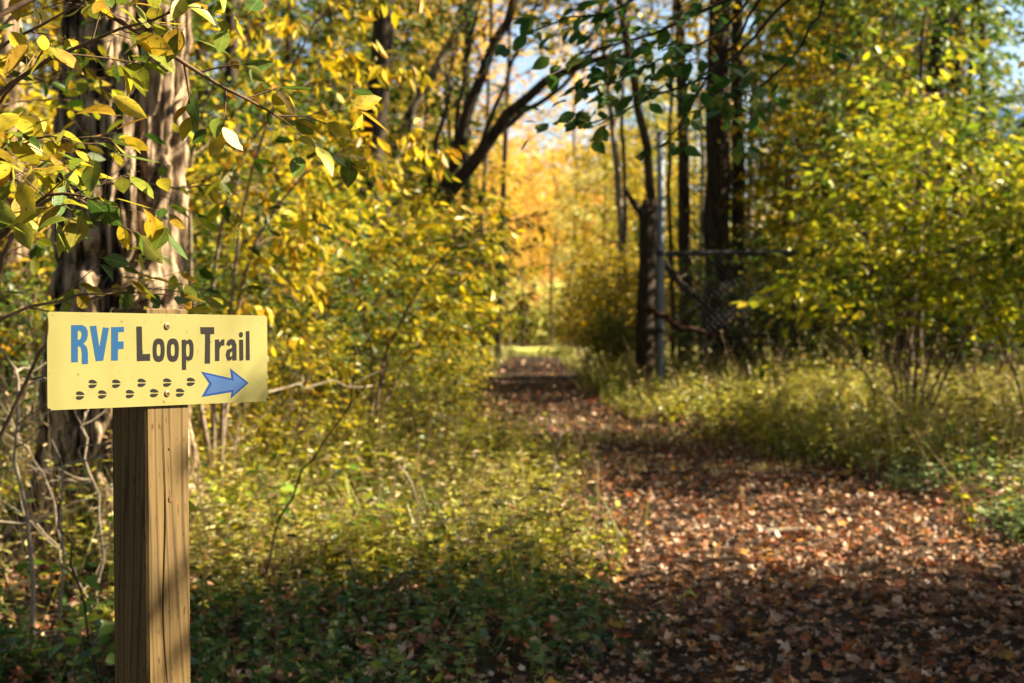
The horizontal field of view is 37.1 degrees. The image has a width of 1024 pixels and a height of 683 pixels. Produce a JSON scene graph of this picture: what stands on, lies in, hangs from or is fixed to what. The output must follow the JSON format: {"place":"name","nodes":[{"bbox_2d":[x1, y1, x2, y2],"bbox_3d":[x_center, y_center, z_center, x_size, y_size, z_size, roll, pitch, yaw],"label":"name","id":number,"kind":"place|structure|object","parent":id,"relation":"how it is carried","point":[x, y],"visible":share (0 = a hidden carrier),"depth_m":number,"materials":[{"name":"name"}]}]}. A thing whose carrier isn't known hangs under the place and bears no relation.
{"place":"outdoors","nodes":[
{"label":"outdoors","id":0,"kind":"place"},
{"bbox_2d":[0,343,1023,682],"bbox_3d":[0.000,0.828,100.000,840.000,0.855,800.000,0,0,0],"label":"ground","id":1,"kind":"structure","parent":0,"point":[512,653],"depth_m":5.59,"materials":[{"name":"soil"}]},
{"bbox_2d":[0,0,31,486],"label":"tree","id":2,"kind":"object","parent":1,"relation":"on","point":[4,4],"visible":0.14,"depth_m":9.42,"materials":[{"name":"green plant"}]},
{"bbox_2d":[0,346,51,644],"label":"bare sapling","id":3,"kind":"object","parent":1,"relation":"on","point":[30,550],"visible":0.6,"depth_m":5.32,"materials":[{"name":"brown wood"}]},
{"bbox_2d":[0,244,56,492],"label":"understory shrub","id":4,"kind":"object","parent":1,"relation":"on","point":[14,330],"visible":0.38,"depth_m":8.83,"materials":[{"name":"green plant"}]},
{"bbox_2d":[31,597,114,682],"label":"leafy sapling","id":5,"kind":"object","parent":1,"relation":"on","point":[106,628],"visible":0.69,"depth_m":5.02,"materials":[{"name":"green plant"}]},
{"bbox_2d":[0,466,197,653],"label":"leafy sapling","id":6,"kind":"object","parent":1,"relation":"on","point":[91,581],"visible":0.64,"depth_m":5.50,"materials":[{"name":"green plant"}]},
{"bbox_2d":[0,24,214,372],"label":"understory shrub","id":7,"kind":"object","parent":1,"relation":"on","point":[35,110],"visible":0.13,"depth_m":9.09,"materials":[{"name":"yellow plant"}]},
{"bbox_2d":[0,0,221,564],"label":"tree","id":8,"kind":"object","parent":1,"relation":"on","point":[164,100],"visible":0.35,"depth_m":7.07,"materials":[{"name":"brown plant"}]},
{"bbox_2d":[46,308,268,682],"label":"trail sign","id":9,"kind":"object","parent":1,"relation":"on","point":[148,376],"visible":1,"depth_m":2.53,"materials":[{"name":"brown wood"}]},
{"bbox_2d":[0,0,331,445],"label":"leafy shrub","id":10,"kind":"object","parent":1,"relation":"on","point":[81,85],"visible":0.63,"depth_m":4.63,"materials":[{"name":"yellow plant"}]},
{"bbox_2d":[36,0,348,298],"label":"young tree","id":11,"kind":"object","parent":1,"relation":"on","point":[236,104],"visible":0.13,"depth_m":13.44,"materials":[{"name":"yellow plant"}]},
{"bbox_2d":[0,0,386,334],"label":"leafy shrub","id":12,"kind":"object","parent":1,"relation":"on","point":[163,45],"visible":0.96,"depth_m":2.67,"materials":[{"name":"yellow plant"}]},
{"bbox_2d":[34,71,385,368],"bbox_3d":[-2.161,-0.609,12.164,3.123,2.934,2.958,0,0,-44],"label":"understory shrub","id":13,"kind":"object","parent":1,"relation":"on","point":[208,170],"visible":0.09,"depth_m":12.04,"materials":[{"name":"yellow plant"}]},
{"bbox_2d":[224,0,239,289],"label":"tree","id":14,"kind":"object","parent":1,"relation":"on","point":[230,70],"visible":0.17,"depth_m":13.95,"materials":[{"name":"brown plant"}]},
{"bbox_2d":[190,383,290,474],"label":"understory shrub","id":15,"kind":"object","parent":1,"relation":"on","point":[196,429],"visible":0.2,"depth_m":8.81,"materials":[{"name":"green plant"}]},
{"bbox_2d":[186,243,369,447],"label":"understory shrub","id":16,"kind":"object","parent":1,"relation":"on","point":[264,305],"visible":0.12,"depth_m":10.65,"materials":[{"name":"yellow plant"}]},
{"bbox_2d":[187,290,370,475],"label":"understory shrub","id":17,"kind":"object","parent":1,"relation":"on","point":[314,358],"visible":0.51,"depth_m":9.26,"materials":[{"name":"yellow plant"}]},
{"bbox_2d":[185,111,409,425],"bbox_3d":[-1.880,-0.372,11.899,2.409,2.520,2.916,0,0,-30],"label":"understory shrub","id":18,"kind":"object","parent":1,"relation":"on","point":[258,208],"visible":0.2,"depth_m":11.62,"materials":[{"name":"yellow plant"}]},
{"bbox_2d":[188,0,425,328],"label":"young tree","id":19,"kind":"object","parent":1,"relation":"on","point":[303,81],"visible":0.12,"depth_m":15.38,"materials":[{"name":"yellow plant"}]},
{"bbox_2d":[192,0,425,322],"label":"young tree","id":20,"kind":"object","parent":1,"relation":"on","point":[331,4],"visible":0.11,"depth_m":17.86,"materials":[{"name":"yellow plant"}]},
{"bbox_2d":[243,463,395,554],"bbox_3d":[-0.946,0.814,6.892,0.692,0.512,0.622,0,0,25],"label":"leafy sapling","id":21,"kind":"object","parent":1,"relation":"on","point":[282,499],"visible":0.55,"depth_m":6.94,"materials":[{"name":"yellow plant"}]},
{"bbox_2d":[0,408,648,583],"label":"grass","id":22,"kind":"structure","parent":1,"relation":"on","point":[444,550],"depth_m":7.77,"materials":[{"name":"plant"}]},
{"bbox_2d":[185,0,467,494],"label":"understory shrub","id":23,"kind":"object","parent":1,"relation":"on","point":[334,68],"visible":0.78,"depth_m":7.96,"materials":[{"name":"yellow plant"}]},
{"bbox_2d":[251,324,406,465],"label":"understory shrub","id":24,"kind":"object","parent":1,"relation":"on","point":[348,390],"visible":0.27,"depth_m":10.08,"materials":[{"name":"yellow plant"}]},
{"bbox_2d":[188,148,476,407],"bbox_3d":[-1.637,-0.513,13.936,2.774,2.614,2.948,0,0,36],"label":"understory shrub","id":25,"kind":"object","parent":1,"relation":"on","point":[366,200],"visible":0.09,"depth_m":13.69,"materials":[{"name":"yellow plant"}]},
{"bbox_2d":[0,458,667,682],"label":"ground cover","id":26,"kind":"object","parent":1,"relation":"on","point":[332,641],"visible":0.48,"depth_m":5.37,"materials":[{"name":"green plant"}]},
{"bbox_2d":[0,367,696,642],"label":"stilt grass","id":27,"kind":"structure","parent":1,"relation":"on","point":[531,474],"depth_m":6.96,"materials":[{"name":"green plant"}]},
{"bbox_2d":[210,0,494,350],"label":"young tree","id":28,"kind":"object","parent":1,"relation":"on","point":[318,41],"visible":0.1,"depth_m":21.75,"materials":[{"name":"yellow plant"}]},
{"bbox_2d":[204,104,510,362],"bbox_3d":[-1.963,-1.054,17.521,3.718,3.493,3.521,0,0,6],"label":"understory shrub","id":29,"kind":"object","parent":1,"relation":"on","point":[419,202],"visible":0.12,"depth_m":17.68,"materials":[{"name":"yellow plant"}]},
{"bbox_2d":[193,174,529,451],"bbox_3d":[-1.053,-0.079,10.094,2.339,2.199,1.550,0,0,0],"label":"understory shrub","id":30,"kind":"object","parent":1,"relation":"on","point":[449,330],"visible":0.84,"depth_m":9.98,"materials":[{"name":"yellow plant"}]},
{"bbox_2d":[354,0,393,395],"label":"tree","id":31,"kind":"object","parent":1,"relation":"on","point":[382,30],"visible":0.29,"depth_m":16.90,"materials":[{"name":"brown plant"}]},
{"bbox_2d":[306,240,505,427],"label":"understory shrub","id":32,"kind":"object","parent":1,"relation":"on","point":[386,314],"visible":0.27,"depth_m":12.17,"materials":[{"name":"yellow plant"}]},
{"bbox_2d":[352,319,503,458],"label":"understory shrub","id":33,"kind":"object","parent":1,"relation":"on","point":[407,412],"visible":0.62,"depth_m":10.79,"materials":[{"name":"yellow plant"}]},
{"bbox_2d":[301,0,555,350],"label":"young tree","id":34,"kind":"object","parent":1,"relation":"on","point":[455,92],"visible":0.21,"depth_m":20.60,"materials":[{"name":"yellow plant"}]},
{"bbox_2d":[338,0,531,318],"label":"young tree","id":35,"kind":"object","parent":1,"relation":"on","point":[477,121],"visible":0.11,"depth_m":29.64,"materials":[{"name":"yellow plant"}]},
{"bbox_2d":[366,319,509,426],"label":"understory shrub","id":36,"kind":"object","parent":1,"relation":"on","point":[467,367],"visible":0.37,"depth_m":12.53,"materials":[{"name":"yellow plant"}]},
{"bbox_2d":[340,188,559,400],"bbox_3d":[-0.901,-0.485,16.081,2.408,2.520,2.915,0,0,-14],"label":"understory shrub","id":37,"kind":"object","parent":1,"relation":"on","point":[473,264],"visible":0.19,"depth_m":15.99,"materials":[{"name":"yellow plant"}]},
{"bbox_2d":[448,136,546,349],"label":"young tree","id":38,"kind":"object","parent":1,"relation":"on","point":[508,184],"visible":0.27,"depth_m":49.84,"materials":[{"name":"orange plant"}]},
{"bbox_2d":[394,0,615,365],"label":"tree","id":39,"kind":"object","parent":1,"relation":"on","point":[488,94],"visible":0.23,"depth_m":32.97,"materials":[{"name":"brown plant"}]},
{"bbox_2d":[418,0,599,364],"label":"tree","id":40,"kind":"object","parent":1,"relation":"on","point":[498,340],"visible":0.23,"depth_m":37.95,"materials":[{"name":"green plant"}]},
{"bbox_2d":[0,331,1023,599],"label":"dry weeds","id":41,"kind":"object","parent":1,"relation":"on","point":[396,493],"visible":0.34,"depth_m":7.72,"materials":[{"name":"plant"}]},
{"bbox_2d":[0,353,1023,582],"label":"undergrowth","id":42,"kind":"object","parent":1,"relation":"on","point":[386,563],"visible":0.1,"depth_m":9.43,"materials":[{"name":"green plant"}]},
{"bbox_2d":[383,0,650,276],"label":"tree","id":43,"kind":"object","parent":1,"relation":"on","point":[419,95],"visible":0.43,"depth_m":20.97,"materials":[{"name":"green plant"}]},
{"bbox_2d":[32,341,1023,408],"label":"grass","id":44,"kind":"structure","parent":1,"relation":"on","point":[693,357],"depth_m":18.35,"materials":[{"name":"plant"}]},
{"bbox_2d":[507,113,601,346],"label":"tall tree","id":45,"kind":"object","parent":1,"relation":"on","point":[538,253],"visible":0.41,"depth_m":99.88,"materials":[{"name":"yellow plant"}]},
{"bbox_2d":[418,115,705,346],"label":"woods","id":46,"kind":"object","parent":1,"relation":"on","point":[547,221],"visible":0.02,"depth_m":127.35,"materials":[{"name":"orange plant"}]},
{"bbox_2d":[367,0,771,325],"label":"leaning tree","id":47,"kind":"object","parent":1,"relation":"on","point":[507,119],"visible":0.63,"depth_m":18.85,"materials":[{"name":"dark bark"},{"name":"dark green leaves"}]},
{"bbox_2d":[539,150,618,286],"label":"young tree","id":48,"kind":"object","parent":1,"relation":"on","point":[576,211],"visible":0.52,"depth_m":63.82,"materials":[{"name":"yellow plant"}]},
{"bbox_2d":[529,264,634,377],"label":"understory shrub","id":49,"kind":"object","parent":1,"relation":"on","point":[559,333],"visible":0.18,"depth_m":25.84,"materials":[{"name":"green plant"}]},
{"bbox_2d":[485,276,696,346],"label":"woods","id":50,"kind":"object","parent":1,"relation":"on","point":[534,336],"visible":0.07,"depth_m":118.12,"materials":[{"name":"yellow plant"}]},
{"bbox_2d":[476,0,706,359],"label":"tree","id":51,"kind":"object","parent":1,"relation":"on","point":[617,169],"visible":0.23,"depth_m":26.96,"materials":[{"name":"dark bark"},{"name":"green leaves"}]},
{"bbox_2d":[546,126,641,351],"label":"young tree","id":52,"kind":"object","parent":1,"relation":"on","point":[603,203],"visible":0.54,"depth_m":46.05,"materials":[{"name":"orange plant"}]},
{"bbox_2d":[563,304,635,366],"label":"understory shrub","id":53,"kind":"object","parent":1,"relation":"on","point":[610,326],"visible":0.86,"depth_m":21.40,"materials":[{"name":"green plant"}]},
{"bbox_2d":[543,244,699,364],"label":"understory shrub","id":54,"kind":"object","parent":1,"relation":"on","point":[630,283],"visible":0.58,"depth_m":22.43,"materials":[{"name":"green plant"}]},
{"bbox_2d":[541,243,701,362],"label":"understory shrub","id":55,"kind":"object","parent":1,"relation":"on","point":[582,322],"visible":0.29,"depth_m":23.91,"materials":[{"name":"yellow plant"}]},
{"bbox_2d":[559,61,704,327],"bbox_3d":[2.947,-3.043,36.114,3.671,7.392,4.382,0,0,3],"label":"young tree","id":56,"kind":"object","parent":1,"relation":"on","point":[642,190],"visible":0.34,"depth_m":35.87,"materials":[{"name":"yellow plant"}]},
{"bbox_2d":[517,0,747,336],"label":"tree","id":57,"kind":"object","parent":1,"relation":"on","point":[624,178],"visible":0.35,"depth_m":24.98,"materials":[{"name":"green plant"}]},
{"bbox_2d":[615,0,656,369],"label":"tree","id":58,"kind":"object","parent":1,"relation":"on","point":[646,145],"visible":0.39,"depth_m":19.55,"materials":[{"name":"brown plant"}]},
{"bbox_2d":[623,186,655,390],"bbox_3d":[1.514,-0.552,18.190,0.407,2.599,0.264,0,0,0],"label":"broken trunk","id":59,"kind":"object","parent":1,"relation":"on","point":[645,339],"visible":0.91,"depth_m":18.12,"materials":[{"name":"brown plant"}]},
{"bbox_2d":[566,117,730,302],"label":"young tree","id":60,"kind":"object","parent":1,"relation":"on","point":[632,174],"visible":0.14,"depth_m":43.91,"materials":[{"name":"yellow plant"}]},
{"bbox_2d":[485,0,851,165],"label":"young tree","id":61,"kind":"object","parent":1,"relation":"on","point":[582,118],"visible":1,"depth_m":5.40,"materials":[{"name":"green plant"}]},
{"bbox_2d":[675,0,692,369],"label":"tree","id":62,"kind":"object","parent":1,"relation":"on","point":[684,228],"visible":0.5,"depth_m":22.92,"materials":[{"name":"brown plant"}]},
{"bbox_2d":[525,0,846,364],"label":"tree","id":63,"kind":"object","parent":1,"relation":"on","point":[670,235],"visible":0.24,"depth_m":21.97,"materials":[{"name":"grey plant"}]},
{"bbox_2d":[610,28,763,359],"bbox_3d":[4.484,-3.607,37.771,4.107,8.587,3.944,0,0,4],"label":"young tree","id":64,"kind":"object","parent":1,"relation":"on","point":[695,133],"visible":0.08,"depth_m":37.71,"materials":[{"name":"yellow plant"}]},
{"bbox_2d":[559,0,827,355],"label":"tree","id":65,"kind":"object","parent":1,"relation":"on","point":[702,149],"visible":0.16,"depth_m":26.98,"materials":[{"name":"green plant"}]},
{"bbox_2d":[656,259,761,367],"bbox_3d":[2.561,-0.263,19.102,1.588,1.655,0.112,0,0,24],"label":"leaning limb","id":66,"kind":"object","parent":1,"relation":"on","point":[685,287],"visible":0.61,"depth_m":19.13,"materials":[{"name":"brown plant"}]},
{"bbox_2d":[702,0,732,371],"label":"tree","id":67,"kind":"object","parent":1,"relation":"on","point":[715,222],"visible":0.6,"depth_m":20.36,"materials":[{"name":"brown plant"}]},
{"bbox_2d":[665,260,775,365],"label":"understory shrub","id":68,"kind":"object","parent":1,"relation":"on","point":[699,324],"visible":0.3,"depth_m":21.49,"materials":[{"name":"green plant"}]},
{"bbox_2d":[611,169,832,347],"bbox_3d":[3.892,-1.141,26.441,3.867,3.633,3.662,0,0,23],"label":"understory shrub","id":69,"kind":"object","parent":1,"relation":"on","point":[695,237],"visible":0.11,"depth_m":26.02,"materials":[{"name":"green plant"}]},
{"bbox_2d":[655,130,815,387],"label":"chain link gate","id":70,"kind":"structure","parent":1,"relation":"on","point":[661,253],"depth_m":17.97,"materials":[{"name":"metal"}]},
{"bbox_2d":[642,285,777,357],"bbox_3d":[2.285,-0.233,17.898,1.622,0.856,0.487,0,0,-17],"label":"leaning limb","id":71,"kind":"object","parent":70,"relation":"attached to","point":[668,319],"visible":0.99,"depth_m":17.68,"materials":[{"name":"orange wood"}]},
{"bbox_2d":[730,0,747,367],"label":"tree","id":72,"kind":"object","parent":1,"relation":"on","point":[737,217],"visible":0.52,"depth_m":20.93,"materials":[{"name":"brown plant"}]},
{"bbox_2d":[688,234,838,368],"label":"understory shrub","id":73,"kind":"object","parent":1,"relation":"on","point":[738,296],"visible":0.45,"depth_m":19.34,"materials":[{"name":"green plant"}]},
{"bbox_2d":[665,191,884,365],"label":"understory shrub","id":74,"kind":"object","parent":1,"relation":"on","point":[702,264],"visible":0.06,"depth_m":22.81,"materials":[{"name":"green plant"}]},
{"bbox_2d":[676,0,893,362],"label":"young tree","id":75,"kind":"object","parent":1,"relation":"on","point":[780,208],"visible":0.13,"depth_m":21.87,"materials":[{"name":"green plant"}]},
{"bbox_2d":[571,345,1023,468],"bbox_3d":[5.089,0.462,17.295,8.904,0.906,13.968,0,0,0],"label":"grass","id":76,"kind":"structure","parent":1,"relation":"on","point":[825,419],"depth_m":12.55,"materials":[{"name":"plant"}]},
{"bbox_2d":[690,0,907,349],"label":"young tree","id":77,"kind":"object","parent":1,"relation":"on","point":[757,173],"visible":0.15,"depth_m":22.53,"materials":[{"name":"green plant"}]},
{"bbox_2d":[576,304,1023,456],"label":"dry weeds","id":78,"kind":"object","parent":1,"relation":"on","point":[872,373],"visible":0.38,"depth_m":13.86,"materials":[{"name":"plant"}]},
{"bbox_2d":[577,341,1023,477],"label":"stilt grass","id":79,"kind":"structure","parent":1,"relation":"on","point":[747,413],"depth_m":13.35,"materials":[{"name":"green plant"}]},
{"bbox_2d":[746,256,896,368],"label":"understory shrub","id":80,"kind":"object","parent":1,"relation":"on","point":[800,321],"visible":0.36,"depth_m":18.39,"materials":[{"name":"green plant"}]},
{"bbox_2d":[717,182,940,371],"bbox_3d":[4.033,-0.872,19.506,2.890,3.024,3.498,0,0,27],"label":"understory shrub","id":81,"kind":"object","parent":1,"relation":"on","point":[789,246],"visible":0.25,"depth_m":19.39,"materials":[{"name":"green plant"}]},
{"bbox_2d":[685,0,978,359],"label":"young tree","id":82,"kind":"object","parent":1,"relation":"on","point":[760,191],"visible":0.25,"depth_m":20.40,"materials":[{"name":"green plant"}]},
{"bbox_2d":[729,0,937,361],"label":"young tree","id":83,"kind":"object","parent":1,"relation":"on","point":[758,64],"visible":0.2,"depth_m":20.61,"materials":[{"name":"green plant"}]},
{"bbox_2d":[744,175,944,371],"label":"understory shrub","id":84,"kind":"object","parent":1,"relation":"on","point":[821,245],"visible":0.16,"depth_m":18.75,"materials":[{"name":"green plant"}]},
{"bbox_2d":[721,0,977,367],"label":"young tree","id":85,"kind":"object","parent":1,"relation":"on","point":[800,84],"visible":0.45,"depth_m":18.15,"materials":[{"name":"green plant"}]},
{"bbox_2d":[717,0,999,370],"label":"young tree","id":86,"kind":"object","parent":1,"relation":"on","point":[809,98],"visible":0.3,"depth_m":19.48,"materials":[{"name":"green plant"}]},
{"bbox_2d":[786,246,952,380],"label":"understory shrub","id":87,"kind":"object","parent":1,"relation":"on","point":[856,328],"visible":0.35,"depth_m":17.46,"materials":[{"name":"green plant"}]},
{"bbox_2d":[730,28,1023,431],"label":"understory shrub","id":88,"kind":"object","parent":1,"relation":"on","point":[929,126],"visible":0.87,"depth_m":12.90,"materials":[{"name":"green plant"}]},
{"bbox_2d":[745,1,1022,365],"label":"young tree","id":89,"kind":"object","parent":1,"relation":"on","point":[797,180],"visible":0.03,"depth_m":21.59,"materials":[{"name":"green plant"}]},
{"bbox_2d":[764,0,1023,352],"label":"young tree","id":90,"kind":"object","parent":1,"relation":"on","point":[975,30],"visible":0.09,"depth_m":20.25,"materials":[{"name":"green plant"}]},
{"bbox_2d":[772,415,1023,546],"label":"ground cover","id":91,"kind":"object","parent":1,"relation":"on","point":[924,474],"visible":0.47,"depth_m":9.76,"materials":[{"name":"green plant"}]},
{"bbox_2d":[776,0,1023,393],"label":"young tree","id":92,"kind":"object","parent":1,"relation":"on","point":[921,41],"visible":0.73,"depth_m":15.53,"materials":[{"name":"green plant"}]},
{"bbox_2d":[890,0,952,395],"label":"tree","id":93,"kind":"object","parent":1,"relation":"on","point":[934,52],"visible":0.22,"depth_m":16.91,"materials":[{"name":"brown plant"}]},
{"bbox_2d":[838,0,1023,396],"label":"young tree","id":94,"kind":"object","parent":1,"relation":"on","point":[1020,133],"visible":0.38,"depth_m":16.98,"materials":[{"name":"green plant"}]},
{"bbox_2d":[848,88,1023,375],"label":"understory shrub","id":95,"kind":"object","parent":1,"relation":"on","point":[954,184],"visible":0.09,"depth_m":18.03,"materials":[{"name":"green plant"}]},
{"bbox_2d":[859,143,1023,410],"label":"understory shrub","id":96,"kind":"object","parent":1,"relation":"on","point":[1000,305],"visible":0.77,"depth_m":12.30,"materials":[{"name":"green plant"}]},
{"bbox_2d":[942,2,966,381],"bbox_3d":[5.491,-6.193,17.978,4.956,13.797,4.906,0,0,-35],"label":"tree","id":97,"kind":"object","parent":1,"relation":"on","point":[956,68],"visible":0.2,"depth_m":17.90,"materials":[{"name":"brown plant"}]},
{"bbox_2d":[930,269,1023,388],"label":"understory shrub","id":98,"kind":"object","parent":1,"relation":"on","point":[988,358],"visible":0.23,"depth_m":16.60,"materials":[{"name":"green plant"}]},
{"bbox_2d":[23,0,1023,341],"label":"sky","id":99,"kind":"structure","parent":0,"point":[522,68],"materials":[{"name":"white"}]},
{"bbox_2d":[493,346,766,351],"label":"field","id":100,"kind":"structure","parent":0,"point":[519,348],"depth_m":93.98,"materials":[{"name":"plant"}]},
{"bbox_2d":[458,61,555,346],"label":"tall tree","id":101,"kind":"object","parent":100,"relation":"on","point":[532,192],"visible":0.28,"depth_m":98.02,"materials":[{"name":"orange plant"}]},
{"bbox_2d":[489,147,562,347],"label":"tall tree","id":102,"kind":"object","parent":100,"relation":"on","point":[525,315],"visible":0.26,"depth_m":111.86,"materials":[{"name":"yellow plant"}]},
{"bbox_2d":[518,21,630,346],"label":"tall tree","id":103,"kind":"object","parent":100,"relation":"on","point":[557,159],"visible":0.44,"depth_m":84.23,"materials":[{"name":"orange plant"}]},
{"bbox_2d":[430,353,1023,682],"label":"path","id":104,"kind":"structure","parent":0,"point":[676,657],"depth_m":6.97,"materials":[{"name":"plant"}]},
{"bbox_2d":[0,355,1023,682],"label":"fallen leaves","id":105,"kind":"object","parent":104,"relation":"on","point":[856,651],"depth_m":6.84,"materials":[{"name":"plant"}]},
{"bbox_2d":[501,425,874,472],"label":"grass","id":106,"kind":"structure","parent":104,"relation":"on","point":[690,444],"depth_m":12.17,"materials":[{"name":"plant"}]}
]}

